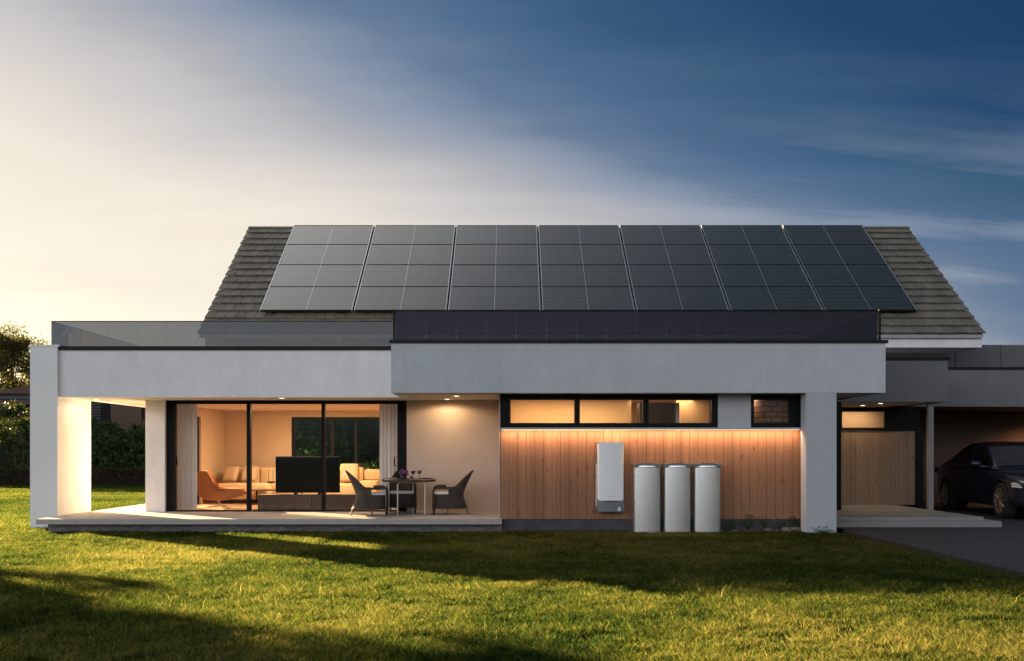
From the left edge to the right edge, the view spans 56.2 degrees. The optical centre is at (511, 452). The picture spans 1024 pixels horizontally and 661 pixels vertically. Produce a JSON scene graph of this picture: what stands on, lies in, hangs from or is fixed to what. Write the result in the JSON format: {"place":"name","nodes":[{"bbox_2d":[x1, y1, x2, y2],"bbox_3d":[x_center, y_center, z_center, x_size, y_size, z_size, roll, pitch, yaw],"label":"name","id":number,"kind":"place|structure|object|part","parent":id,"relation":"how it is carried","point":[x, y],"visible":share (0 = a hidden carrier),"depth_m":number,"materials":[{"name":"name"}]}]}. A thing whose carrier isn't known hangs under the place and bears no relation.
{"place":"outdoors","nodes":[
{"label":"outdoors","id":0,"kind":"place"},
{"bbox_2d":[0,485,1023,660],"bbox_3d":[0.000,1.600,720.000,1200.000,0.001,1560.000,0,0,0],"label":"lawn","id":1,"kind":"structure","parent":0,"point":[574,638],"depth_m":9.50,"materials":[{"name":"plant"}]},
{"bbox_2d":[0,405,15,466],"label":"tall shrub","id":2,"kind":"object","parent":1,"relation":"on","point":[1,448],"visible":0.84,"depth_m":46.73,"materials":[{"name":"green plant"}]},
{"bbox_2d":[0,400,29,470],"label":"tall shrub","id":3,"kind":"object","parent":1,"relation":"on","point":[21,422],"visible":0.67,"depth_m":46.44,"materials":[{"name":"green plant"}]},
{"bbox_2d":[17,421,29,461],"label":"tall shrub","id":4,"kind":"object","parent":1,"relation":"on","point":[27,440],"visible":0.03,"depth_m":45.96,"materials":[{"name":"green plant"}]},
{"bbox_2d":[0,319,49,399],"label":"garden tree","id":5,"kind":"object","parent":1,"relation":"on","point":[14,351],"visible":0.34,"depth_m":55.23,"materials":[{"name":"green plant"}]},
{"bbox_2d":[0,467,144,484],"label":"hedge","id":6,"kind":"object","parent":1,"relation":"on","point":[99,476],"visible":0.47,"depth_m":45.05,"materials":[{"name":"green plant"}]},
{"bbox_2d":[0,385,144,470],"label":"neighbour house","id":7,"kind":"structure","parent":1,"relation":"on","point":[125,416],"depth_m":51.70,"materials":[{"name":"grey"}]},
{"bbox_2d":[91,415,104,467],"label":"tall shrub","id":8,"kind":"object","parent":1,"relation":"on","point":[95,426],"visible":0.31,"depth_m":46.18,"materials":[{"name":"green plant"}]},
{"bbox_2d":[91,421,122,467],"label":"tall shrub","id":9,"kind":"object","parent":1,"relation":"on","point":[110,424],"visible":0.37,"depth_m":46.45,"materials":[{"name":"green plant"}]},
{"bbox_2d":[91,424,142,470],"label":"tall shrub","id":10,"kind":"object","parent":1,"relation":"on","point":[114,458],"visible":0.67,"depth_m":45.96,"materials":[{"name":"green plant"}]},
{"bbox_2d":[112,423,144,470],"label":"tall shrub","id":11,"kind":"object","parent":1,"relation":"on","point":[131,433],"visible":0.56,"depth_m":46.05,"materials":[{"name":"green plant"}]},
{"bbox_2d":[138,436,144,461],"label":"tall shrub","id":12,"kind":"object","parent":1,"relation":"on","point":[142,455],"visible":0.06,"depth_m":45.79,"materials":[{"name":"green plant"}]},
{"bbox_2d":[295,420,339,455],"bbox_3d":[-6.537,-0.014,29.625,2.503,3.264,2.138,0,0,0],"label":"garden shrub","id":13,"kind":"object","parent":1,"relation":"on","point":[308,428],"visible":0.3,"depth_m":29.18,"materials":[{"name":"green plant"}]},
{"bbox_2d":[295,420,379,468],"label":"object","id":14,"kind":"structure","parent":1,"relation":"on","point":[374,427],"depth_m":36.00,"materials":[{"name":"green plant"}]},
{"bbox_2d":[306,420,378,466],"bbox_3d":[-5.207,0.036,29.608,2.436,3.248,2.148,0,0,0],"label":"garden shrub","id":15,"kind":"object","parent":1,"relation":"on","point":[344,429],"visible":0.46,"depth_m":29.26,"materials":[{"name":"green plant"}]},
{"bbox_2d":[350,420,379,469],"bbox_3d":[-3.766,0.098,29.601,2.734,3.391,2.277,0,0,0],"label":"garden shrub","id":16,"kind":"object","parent":1,"relation":"on","point":[367,436],"visible":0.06,"depth_m":29.54,"materials":[{"name":"green plant"}]},
{"bbox_2d":[29,226,1023,532],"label":"house","id":17,"kind":"structure","parent":1,"relation":"on","point":[821,420],"depth_m":20.08,"materials":[{"name":"paint"}]},
{"bbox_2d":[177,404,196,509],"bbox_3d":[-7.417,0.105,21.850,0.486,2.410,0.087,0,0,0],"label":"curtain","id":18,"kind":"object","parent":17,"relation":"hanging from","point":[186,456],"visible":0.91,"depth_m":21.85,"materials":[{"name":"fabric"}]},
{"bbox_2d":[197,417,198,503],"bbox_3d":[-8.050,0.215,23.750,0.100,2.230,1.500,0,0,0],"label":"side window","id":19,"kind":"structure","parent":17,"relation":"in","point":[197,417],"depth_m":24.42,"materials":[{"name":"metal"}]},
{"bbox_2d":[197,470,246,507],"bbox_3d":[-6.944,0.884,22.966,1.169,0.879,0.720,0,0,-12],"label":"swivel armchair","id":20,"kind":"object","parent":17,"relation":"on","point":[209,487],"visible":0.91,"depth_m":22.59,"materials":[{"name":"orange leather"}]},
{"bbox_2d":[252,489,302,504],"bbox_3d":[-5.875,1.135,24.200,1.350,0.380,0.600,0,0,0],"label":"coffee table","id":21,"kind":"object","parent":17,"relation":"on","point":[256,490],"visible":0.39,"depth_m":24.18,"materials":[{"name":"brown wood"}]},
{"bbox_2d":[166,401,406,511],"bbox_3d":[-5.037,0.090,21.475,5.366,2.480,0.170,0,0,0],"label":"sliding door","id":22,"kind":"structure","parent":17,"relation":"in","point":[171,406],"depth_m":21.40,"materials":[{"name":"black metal"}]},
{"bbox_2d":[218,467,379,502],"bbox_3d":[-5.625,0.865,25.300,4.250,0.910,1.600,0,0,0],"label":"corner sofa","id":23,"kind":"object","parent":17,"relation":"on","point":[368,477],"visible":0.24,"depth_m":25.00,"materials":[{"name":"fabric"}]},
{"bbox_2d":[223,466,238,480],"bbox_3d":[-7.480,0.580,25.500,0.420,0.437,0.170,0,-24,14],"label":"pillow","id":24,"kind":"object","parent":23,"relation":"on","point":[230,473],"visible":1,"depth_m":25.42,"materials":[{"name":"fabric"}]},
{"bbox_2d":[241,466,256,480],"bbox_3d":[-7.000,0.580,25.520,0.420,0.437,0.170,0,-24,10],"label":"pillow","id":25,"kind":"object","parent":23,"relation":"on","point":[244,474],"visible":0.61,"depth_m":25.45,"materials":[{"name":"fabric"}]},
{"bbox_2d":[267,470,274,482],"bbox_3d":[-6.320,0.640,25.150,0.200,0.340,0.100,0,0,0],"label":"candle holder","id":26,"kind":"object","parent":23,"relation":"on","point":[268,481],"visible":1,"depth_m":25.14,"materials":[{"name":"beige metal"}]},
{"bbox_2d":[340,464,358,481],"bbox_3d":[-4.350,0.550,25.620,0.500,0.494,0.170,0,-14,-4],"label":"pillow","id":27,"kind":"object","parent":23,"relation":"on","point":[353,469],"visible":0.84,"depth_m":25.56,"materials":[{"name":"fabric"}]},
{"bbox_2d":[258,494,355,509],"bbox_3d":[-4.600,1.150,22.214,2.480,0.340,0.472,0,0,0],"label":"media cabinet","id":28,"kind":"object","parent":17,"relation":"on","point":[300,502],"visible":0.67,"depth_m":21.98,"materials":[{"name":"brown wood"}]},
{"bbox_2d":[276,456,339,494],"bbox_3d":[-4.725,0.538,22.165,1.490,0.877,0.230,0,0,0],"label":"television","id":29,"kind":"object","parent":28,"relation":"on","point":[295,475],"visible":0.95,"depth_m":22.13,"materials":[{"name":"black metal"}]},
{"bbox_2d":[260,286,357,313],"bbox_3d":[-5.404,-4.078,25.658,2.420,0.120,1.270,0,39,0],"label":"solar panel","id":30,"kind":"object","parent":17,"relation":"attached to","point":[340,299],"visible":1,"depth_m":25.57,"materials":[{"name":"glass"}]},
{"bbox_2d":[270,264,363,286],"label":"solar panel","id":31,"kind":"object","parent":17,"relation":"on","point":[317,275],"visible":1,"depth_m":26.61,"materials":[{"name":"glass"}]},
{"bbox_2d":[279,244,368,264],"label":"solar panel","id":32,"kind":"object","parent":17,"relation":"attached to","point":[324,254],"visible":1,"depth_m":27.59,"materials":[{"name":"glass"}]},
{"bbox_2d":[287,225,373,243],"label":"solar panel","id":33,"kind":"object","parent":17,"relation":"attached to","point":[330,234],"visible":1,"depth_m":28.59,"materials":[{"name":"glass"}]},
{"bbox_2d":[292,417,379,463],"bbox_3d":[-4.840,0.065,26.560,2.520,2.070,0.080,0,0,0],"label":"window","id":34,"kind":"structure","parent":17,"relation":"in","point":[332,419],"depth_m":26.52,"materials":[{"name":"metal"}]},
{"bbox_2d":[345,470,387,515],"bbox_3d":[-3.071,0.857,20.237,0.905,0.955,0.666,0,0,-8],"label":"wicker chair","id":35,"kind":"object","parent":17,"relation":"on","point":[366,498],"visible":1,"depth_m":19.95,"materials":[{"name":"brown wicker"}]},
{"bbox_2d":[380,404,396,509],"bbox_3d":[-2.765,0.105,21.850,0.511,2.410,0.087,0,0,0],"label":"curtain","id":36,"kind":"object","parent":17,"relation":"hanging from","point":[388,435],"visible":0.54,"depth_m":21.86,"materials":[{"name":"fabric"}]},
{"bbox_2d":[354,286,448,313],"bbox_3d":[-2.933,-4.078,25.658,2.420,0.120,1.270,0,39,0],"label":"solar panel","id":37,"kind":"object","parent":17,"relation":"attached to","point":[397,298],"visible":0.91,"depth_m":25.61,"materials":[{"name":"glass"}]},
{"bbox_2d":[387,471,416,513],"bbox_3d":[-2.429,0.857,21.111,0.666,0.955,0.905,0,0,-6],"label":"wicker chair","id":38,"kind":"object","parent":17,"relation":"on","point":[407,497],"visible":0.66,"depth_m":20.71,"materials":[{"name":"brown wicker"}]},
{"bbox_2d":[360,264,450,285],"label":"solar panel","id":39,"kind":"object","parent":17,"relation":"attached to","point":[406,275],"visible":1,"depth_m":26.61,"materials":[{"name":"glass"}]},
{"bbox_2d":[381,478,435,514],"bbox_3d":[-2.200,0.951,20.450,1.170,0.755,1.170,0,0,0],"label":"dining table","id":40,"kind":"object","parent":17,"relation":"on","point":[414,480],"visible":0.95,"depth_m":20.16,"materials":[{"name":"brown metal"}]},
{"bbox_2d":[397,469,408,477],"bbox_3d":[-2.344,0.470,20.621,0.255,0.202,0.162,0,0,0],"label":"flower vase","id":41,"kind":"object","parent":40,"relation":"on","point":[402,472],"visible":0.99,"depth_m":20.58,"materials":[{"name":"purple plant"}]},
{"bbox_2d":[366,244,452,264],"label":"solar panel","id":42,"kind":"object","parent":17,"relation":"attached to","point":[409,254],"visible":1,"depth_m":27.59,"materials":[{"name":"glass"}]},
{"bbox_2d":[371,225,454,243],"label":"solar panel","id":43,"kind":"object","parent":17,"relation":"attached to","point":[413,234],"visible":1,"depth_m":28.59,"materials":[{"name":"glass"}]},
{"bbox_2d":[432,470,473,514],"bbox_3d":[-1.269,0.857,20.606,0.905,0.955,0.666,0,0,-4],"label":"wicker chair","id":44,"kind":"object","parent":17,"relation":"on","point":[452,498],"visible":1,"depth_m":20.30,"materials":[{"name":"brown wicker"}]},
{"bbox_2d":[448,286,540,310],"bbox_3d":[-0.461,-4.078,25.658,2.420,0.120,1.270,0,39,0],"label":"solar panel","id":45,"kind":"object","parent":17,"relation":"attached to","point":[494,298],"visible":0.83,"depth_m":25.61,"materials":[{"name":"glass"}]},
{"bbox_2d":[451,264,538,285],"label":"solar panel","id":46,"kind":"object","parent":17,"relation":"on","point":[495,275],"visible":1,"depth_m":26.61,"materials":[{"name":"glass"}]},
{"bbox_2d":[453,244,537,264],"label":"solar panel","id":47,"kind":"object","parent":17,"relation":"attached to","point":[495,254],"visible":1,"depth_m":27.59,"materials":[{"name":"glass"}]},
{"bbox_2d":[455,225,537,243],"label":"solar panel","id":48,"kind":"object","parent":17,"relation":"attached to","point":[496,234],"visible":1,"depth_m":28.59,"materials":[{"name":"glass"}]},
{"bbox_2d":[538,225,621,243],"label":"solar panel","id":49,"kind":"object","parent":17,"relation":"attached to","point":[579,234],"visible":1,"depth_m":28.59,"materials":[{"name":"glass"}]},
{"bbox_2d":[539,244,625,264],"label":"solar panel","id":50,"kind":"object","parent":17,"relation":"attached to","point":[581,254],"visible":1,"depth_m":27.59,"materials":[{"name":"glass"}]},
{"bbox_2d":[540,264,629,285],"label":"solar panel","id":51,"kind":"object","parent":17,"relation":"attached to","point":[584,275],"visible":1,"depth_m":26.61,"materials":[{"name":"glass"}]},
{"bbox_2d":[541,286,634,310],"bbox_3d":[2.010,-4.078,25.658,2.420,0.120,1.270,0,39,0],"label":"solar panel","id":52,"kind":"object","parent":17,"relation":"attached to","point":[587,298],"visible":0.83,"depth_m":25.61,"materials":[{"name":"glass"}]},
{"bbox_2d":[501,394,717,427],"bbox_3d":[1.947,-0.822,19.280,4.350,0.665,0.160,0,0,0],"label":"window","id":53,"kind":"structure","parent":17,"relation":"in","point":[506,399],"depth_m":19.20,"materials":[{"name":"black metal"}]},
{"bbox_2d":[596,442,623,511],"bbox_3d":[1.948,0.496,19.067,0.548,1.380,0.255,0,0,0],"label":"power unit","id":54,"kind":"object","parent":17,"relation":"attached to","point":[609,476],"visible":1,"depth_m":18.96,"materials":[{"name":"white metal"}]},
{"bbox_2d":[620,225,705,245],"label":"solar panel","id":55,"kind":"object","parent":17,"relation":"attached to","point":[661,234],"visible":1,"depth_m":28.59,"materials":[{"name":"glass"}]},
{"bbox_2d":[624,244,712,265],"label":"solar panel","id":56,"kind":"object","parent":17,"relation":"attached to","point":[667,254],"visible":1,"depth_m":27.59,"materials":[{"name":"glass"}]},
{"bbox_2d":[628,264,720,285],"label":"solar panel","id":57,"kind":"object","parent":17,"relation":"attached to","point":[672,275],"visible":1,"depth_m":26.61,"materials":[{"name":"glass"}]},
{"bbox_2d":[632,286,728,310],"bbox_3d":[4.481,-4.078,25.658,2.420,0.120,1.270,0,39,0],"label":"solar panel","id":58,"kind":"object","parent":17,"relation":"attached to","point":[679,298],"visible":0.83,"depth_m":25.61,"materials":[{"name":"glass"}]},
{"bbox_2d":[701,225,789,244],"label":"solar panel","id":59,"kind":"object","parent":17,"relation":"attached to","point":[744,234],"visible":1,"depth_m":28.59,"materials":[{"name":"glass"}]},
{"bbox_2d":[708,244,799,264],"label":"solar panel","id":60,"kind":"object","parent":17,"relation":"attached to","point":[753,254],"visible":1,"depth_m":27.59,"materials":[{"name":"glass"}]},
{"bbox_2d":[715,264,810,287],"bbox_3d":[6.953,-4.867,26.643,2.420,0.120,1.270,0,39,0],"label":"solar panel","id":61,"kind":"object","parent":17,"relation":"attached to","point":[761,275],"visible":1,"depth_m":26.61,"materials":[{"name":"glass"}]},
{"bbox_2d":[723,286,822,310],"bbox_3d":[6.953,-4.078,25.658,2.420,0.120,1.270,0,39,0],"label":"solar panel","id":62,"kind":"object","parent":17,"relation":"attached to","point":[771,298],"visible":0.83,"depth_m":25.61,"materials":[{"name":"glass"}]},
{"bbox_2d":[751,394,800,427],"bbox_3d":[5.295,-0.822,19.280,1.002,0.665,0.160,0,0,0],"label":"window","id":63,"kind":"structure","parent":17,"relation":"in","point":[794,400],"depth_m":19.20,"materials":[{"name":"black metal"}]},
{"bbox_2d":[782,225,873,244],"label":"solar panel","id":64,"kind":"object","parent":17,"relation":"attached to","point":[827,234],"visible":1,"depth_m":28.59,"materials":[{"name":"glass"}]},
{"bbox_2d":[792,244,886,264],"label":"solar panel","id":65,"kind":"object","parent":17,"relation":"attached to","point":[838,254],"visible":1,"depth_m":27.59,"materials":[{"name":"glass"}]},
{"bbox_2d":[802,264,901,286],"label":"solar panel","id":66,"kind":"object","parent":17,"relation":"on","point":[850,275],"visible":1,"depth_m":26.61,"materials":[{"name":"glass"}]},
{"bbox_2d":[813,286,916,313],"bbox_3d":[9.424,-4.078,25.658,2.420,0.120,1.270,0,39,0],"label":"solar panel","id":67,"kind":"object","parent":17,"relation":"attached to","point":[868,298],"visible":0.91,"depth_m":25.61,"materials":[{"name":"glass"}]},
{"bbox_2d":[841,407,890,430],"bbox_3d":[8.822,-0.834,24.180,1.444,0.601,0.160,0,0,0],"label":"window","id":68,"kind":"structure","parent":17,"relation":"in","point":[886,411],"depth_m":24.10,"materials":[{"name":"black metal"}]},
{"bbox_2d":[915,431,922,504],"bbox_3d":[10.255,0.402,24.215,0.211,1.855,0.170,0,0,0],"label":"front door","id":69,"kind":"structure","parent":17,"relation":"in","point":[918,434],"depth_m":24.13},
{"bbox_2d":[631,463,660,532],"bbox_3d":[2.660,0.908,18.992,0.544,1.384,0.384,0,0,0],"label":"battery cabinet","id":70,"kind":"object","parent":1,"relation":"on","point":[645,497],"visible":0.86,"depth_m":18.82,"materials":[{"name":"silver metal"}]},
{"bbox_2d":[661,463,691,532],"bbox_3d":[3.254,0.908,18.992,0.544,1.384,0.384,0,0,0],"label":"battery cabinet","id":71,"kind":"object","parent":1,"relation":"on","point":[675,497],"visible":0.87,"depth_m":18.81,"materials":[{"name":"silver metal"}]},
{"bbox_2d":[691,463,721,532],"bbox_3d":[3.848,0.908,18.992,0.544,1.384,0.384,0,0,0],"label":"battery cabinet","id":72,"kind":"object","parent":1,"relation":"on","point":[706,497],"visible":0.85,"depth_m":18.82,"materials":[{"name":"silver metal"}]},
{"bbox_2d":[724,517,736,530],"bbox_3d":[4.346,1.449,19.149,0.213,0.305,0.302,0,0,-36],"label":"weed plant","id":73,"kind":"object","parent":1,"relation":"on","point":[731,524],"visible":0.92,"depth_m":19.12,"materials":[{"name":"green plant"}]},
{"bbox_2d":[738,514,755,529],"bbox_3d":[4.674,1.416,19.102,0.346,0.372,0.225,0,0,0],"label":"weed plant","id":74,"kind":"object","parent":1,"relation":"on","point":[749,524],"visible":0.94,"depth_m":19.11,"materials":[{"name":"green plant"}]},
{"bbox_2d":[759,516,769,528],"bbox_3d":[5.057,1.421,19.140,0.217,0.359,0.267,0,0,-23],"label":"weed plant","id":75,"kind":"object","parent":1,"relation":"on","point":[765,525],"visible":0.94,"depth_m":19.13,"materials":[{"name":"green plant"}]},
{"bbox_2d":[763,527,772,531],"bbox_3d":[5.109,1.559,19.116,0.189,0.127,0.262,0,0,-1],"label":"rock","id":76,"kind":"object","parent":1,"relation":"on","point":[766,529],"visible":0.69,"depth_m":19.03,"materials":[{"name":"grey stone"}]},
{"bbox_2d":[772,517,785,528],"bbox_3d":[5.341,1.448,19.123,0.268,0.308,0.183,0,0,0],"label":"weed plant","id":77,"kind":"object","parent":1,"relation":"on","point":[780,526],"visible":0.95,"depth_m":19.13,"materials":[{"name":"green plant"}]},
{"bbox_2d":[780,527,791,531],"bbox_3d":[5.443,1.561,19.030,0.185,0.150,0.283,0,0,-22],"label":"rock","id":78,"kind":"object","parent":1,"relation":"on","point":[785,529],"visible":0.67,"depth_m":18.96,"materials":[{"name":"grey stone"}]},
{"bbox_2d":[787,516,799,526],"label":"weed plant","id":79,"kind":"object","parent":1,"relation":"on","point":[793,523],"visible":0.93,"depth_m":19.15,"materials":[{"name":"green plant"}]},
{"bbox_2d":[789,527,800,531],"bbox_3d":[5.637,1.560,19.121,0.328,0.137,0.185,0,0,25],"label":"rock","id":80,"kind":"object","parent":1,"relation":"on","point":[795,528],"visible":0.57,"depth_m":19.05,"materials":[{"name":"grey stone"}]},
{"bbox_2d":[812,525,834,532],"bbox_3d":[6.067,1.521,18.643,0.488,0.198,0.213,0,0,0],"label":"weed plant","id":81,"kind":"object","parent":1,"relation":"on","point":[822,531],"visible":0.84,"depth_m":18.61,"materials":[{"name":"green plant"}]},
{"bbox_2d":[843,530,1023,577],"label":"driveway kerb","id":82,"kind":"structure","parent":1,"relation":"on","point":[996,567],"depth_m":14.33,"materials":[{"name":"grey concrete"}]},
{"bbox_2d":[0,0,1023,388],"label":"sky","id":83,"kind":"structure","parent":0,"point":[142,141],"materials":[{"name":"blue"}]},
{"bbox_2d":[836,503,1023,569],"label":"driveway","id":84,"kind":"structure","parent":0,"point":[1003,545],"depth_m":17.25,"materials":[{"name":"grey asphalt"}]},
{"bbox_2d":[934,442,1023,518],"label":"parked car","id":85,"kind":"object","parent":84,"relation":"on","point":[988,473],"visible":1,"depth_m":23.01,"materials":[{"name":"black paint"}]},
{"bbox_3d":[11.665,0.065,24.896,0.205,0.480,1.916,0,0,7],"label":"side window","id":86,"kind":"part","parent":85,"relation":"part of","materials":[{"name":"black glass"}]},
{"bbox_3d":[11.484,0.101,23.297,0.194,0.521,1.094,0,0,5],"label":"side window","id":87,"kind":"part","parent":85,"relation":"part of","materials":[{"name":"black glass"}]}
]}

